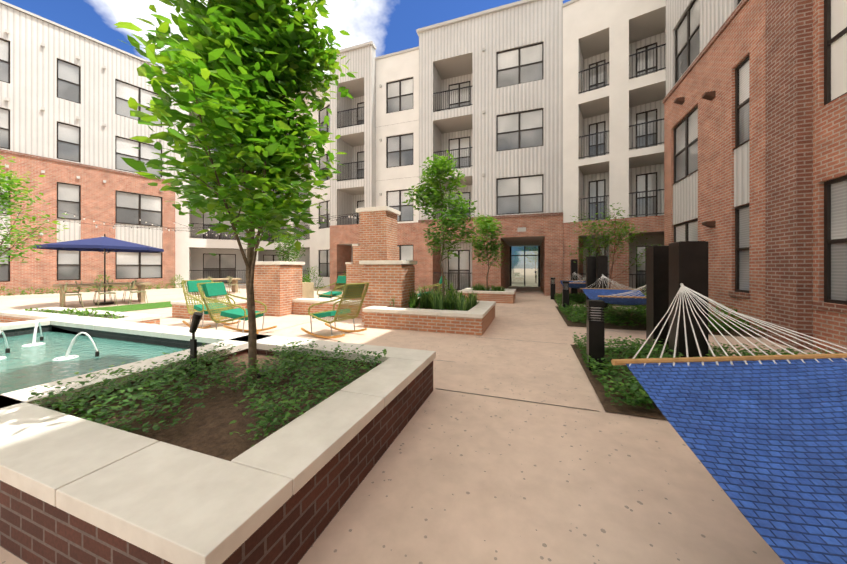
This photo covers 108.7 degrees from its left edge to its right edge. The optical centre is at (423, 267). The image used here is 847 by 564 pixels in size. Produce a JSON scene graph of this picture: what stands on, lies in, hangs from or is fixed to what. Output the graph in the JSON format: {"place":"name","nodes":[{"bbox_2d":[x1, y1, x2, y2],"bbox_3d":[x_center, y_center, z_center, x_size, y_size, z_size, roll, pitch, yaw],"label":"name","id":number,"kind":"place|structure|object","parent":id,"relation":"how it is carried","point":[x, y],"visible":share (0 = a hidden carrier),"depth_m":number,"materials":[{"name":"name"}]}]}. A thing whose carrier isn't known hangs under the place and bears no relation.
{"place":"outdoors","nodes":[
{"label":"outdoors","id":0,"kind":"place"},
{"bbox_2d":[0,0,287,294],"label":"building","id":1,"kind":"structure","parent":0,"point":[70,126],"depth_m":16.90,"materials":[{"name":"brick"}]},
{"bbox_2d":[2,0,569,74],"label":"sky","id":2,"kind":"structure","parent":0,"point":[391,25],"materials":[{"name":"blue"}]},
{"bbox_2d":[0,285,822,563],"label":"ground","id":3,"kind":"structure","parent":0,"point":[520,439],"depth_m":2.09,"materials":[{"name":"concrete"}]},
{"bbox_2d":[0,152,69,265],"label":"tree","id":4,"kind":"object","parent":3,"relation":"on","point":[6,188],"visible":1,"depth_m":6.62,"materials":[{"name":"green plant"}]},
{"bbox_2d":[33,234,163,307],"bbox_3d":[-11.704,0.070,11.146,3.157,2.582,3.157,0,0,19],"label":"patio umbrella","id":5,"kind":"object","parent":3,"relation":"on","point":[104,244],"visible":0.94,"depth_m":10.86,"materials":[{"name":"blue fabric"}]},
{"bbox_2d":[181,279,240,328],"bbox_3d":[-4.865,0.829,6.946,1.225,1.052,0.684,0,0,29],"label":"rocking chair","id":6,"kind":"object","parent":3,"relation":"on","point":[191,286],"visible":0.65,"depth_m":6.95,"materials":[{"name":"yellow metal"}]},
{"bbox_2d":[197,276,241,293],"bbox_3d":[-10.742,0.933,16.001,1.992,0.856,1.800,0,0,44],"label":"patio table","id":7,"kind":"object","parent":3,"relation":"on","point":[234,284],"visible":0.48,"depth_m":16.11,"materials":[{"name":"brown wood"}]},
{"bbox_2d":[197,282,276,333],"bbox_3d":[-3.694,0.829,6.055,1.225,1.052,0.684,0,0,4],"label":"rocking chair","id":8,"kind":"object","parent":3,"relation":"on","point":[213,289],"visible":0.85,"depth_m":5.96,"materials":[{"name":"teal wood"}]},
{"bbox_2d":[0,288,515,563],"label":"raised planter","id":9,"kind":"object","parent":3,"relation":"on","point":[201,486],"visible":0.83,"depth_m":1.70,"materials":[{"name":"concrete"}]},
{"bbox_2d":[189,312,202,377],"bbox_3d":[-2.211,0.753,2.951,0.126,0.633,0.080,0,0,19],"label":"landscape spotlight","id":10,"kind":"object","parent":9,"relation":"on","point":[196,319],"visible":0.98,"depth_m":2.94,"materials":[{"name":"brown metal"}]},
{"bbox_2d":[27,339,386,446],"bbox_3d":[-1.542,0.908,2.611,1.963,0.258,1.814,0,0,19],"label":"ground cover","id":11,"kind":"object","parent":9,"relation":"on","point":[287,363],"visible":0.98,"depth_m":2.35,"materials":[{"name":"green plant"}]},
{"bbox_2d":[114,0,356,385],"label":"tree","id":12,"kind":"object","parent":9,"relation":"on","point":[239,73],"visible":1,"depth_m":2.44,"materials":[{"name":"green plant"}]},
{"bbox_2d":[387,285,482,310],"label":"grasses","id":13,"kind":"object","parent":9,"relation":"on","point":[452,300],"visible":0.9,"depth_m":7.22,"materials":[{"name":"green plant"}]},
{"bbox_2d":[402,150,484,298],"bbox_3d":[0.554,-0.909,7.466,1.975,3.966,1.684,0,0,19],"label":"tree","id":14,"kind":"object","parent":9,"relation":"on","point":[429,196],"visible":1,"depth_m":7.42,"materials":[{"name":"green plant"}]},
{"bbox_2d":[469,213,507,288],"bbox_3d":[2.588,-0.586,12.399,1.660,3.317,1.382,0,0,19],"label":"tree","id":15,"kind":"object","parent":9,"relation":"on","point":[485,223],"visible":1,"depth_m":12.33,"materials":[{"name":"green plant"}]},
{"bbox_2d":[472,283,504,290],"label":"plants","id":16,"kind":"object","parent":9,"relation":"on","point":[479,287],"visible":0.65,"depth_m":12.28,"materials":[{"name":"green plant"}]},
{"bbox_2d":[273,232,305,261],"bbox_3d":[-7.936,-0.402,18.250,2.170,3.533,2.039,0,0,19],"label":"tree","id":17,"kind":"object","parent":3,"relation":"on","point":[287,252],"visible":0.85,"depth_m":17.96,"materials":[{"name":"green plant"}]},
{"bbox_2d":[171,206,416,321],"bbox_3d":[-3.401,-0.210,8.899,6.636,3.140,2.931,0,0,7],"label":"fireplace and seat walls","id":18,"kind":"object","parent":3,"relation":"on","point":[281,288],"visible":0.73,"depth_m":8.53,"materials":[{"name":"red brick"}]},
{"bbox_2d":[3,209,358,236],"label":"string lights","id":19,"kind":"object","parent":18,"relation":"on","point":[349,216],"visible":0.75,"depth_m":12.42,"materials":[{"name":"dark metal wire"},{"name":"glowing glass bulbs"}]},
{"bbox_2d":[317,275,345,298],"bbox_3d":[-3.141,0.829,10.480,0.684,1.052,1.225,0,0,29],"label":"rocking chair","id":20,"kind":"object","parent":3,"relation":"on","point":[341,279],"visible":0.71,"depth_m":10.59,"materials":[{"name":"teal fabric"}]},
{"bbox_2d":[301,282,368,338],"bbox_3d":[-1.768,0.829,6.069,1.225,1.052,0.684,0,0,29],"label":"rocking chair","id":21,"kind":"object","parent":3,"relation":"on","point":[352,291],"visible":1,"depth_m":5.88,"materials":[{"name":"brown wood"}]},
{"bbox_2d":[0,267,749,331],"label":"shrubs","id":22,"kind":"object","parent":3,"relation":"on","point":[87,312],"visible":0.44,"depth_m":9.89,"materials":[{"name":"green plant"}]},
{"bbox_2d":[416,276,444,296],"bbox_3d":[0.119,0.829,10.391,1.225,1.052,0.684,0,0,-1],"label":"rocking chair","id":23,"kind":"object","parent":3,"relation":"on","point":[440,282],"visible":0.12,"depth_m":10.16,"materials":[{"name":"yellow metal"}]},
{"bbox_2d":[550,277,604,370],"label":"bollard lights","id":24,"kind":"object","parent":3,"relation":"on","point":[595,335],"visible":1,"depth_m":3.95,"materials":[{"name":"metal"}]},
{"bbox_2d":[568,203,659,287],"bbox_3d":[7.008,-0.452,11.360,2.905,3.634,3.106,0,0,19],"label":"tree","id":25,"kind":"object","parent":3,"relation":"on","point":[611,232],"visible":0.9,"depth_m":11.38,"materials":[{"name":"green plant"}]},
{"bbox_2d":[554,292,764,332],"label":"shrubs","id":26,"kind":"object","parent":3,"relation":"on","point":[608,314],"visible":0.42,"depth_m":7.75,"materials":[{"name":"green plant"}]},
{"bbox_2d":[559,241,846,563],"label":"hammocks and posts","id":27,"kind":"object","parent":3,"relation":"on","point":[764,437],"visible":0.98,"depth_m":1.39,"materials":[{"name":"blue fabric"}]},
{"bbox_2d":[573,332,836,408],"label":"ground cover plants","id":28,"kind":"object","parent":3,"relation":"on","point":[635,387],"visible":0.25,"depth_m":4.03,"materials":[{"name":"green plant"}]},
{"bbox_2d":[287,0,665,295],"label":"building","id":29,"kind":"structure","parent":0,"point":[541,121],"depth_m":15.25,"materials":[{"name":"brick"}]},
{"bbox_2d":[663,0,846,353],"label":"building","id":30,"kind":"structure","parent":0,"point":[755,145],"depth_m":5.99,"materials":[{"name":"brick"}]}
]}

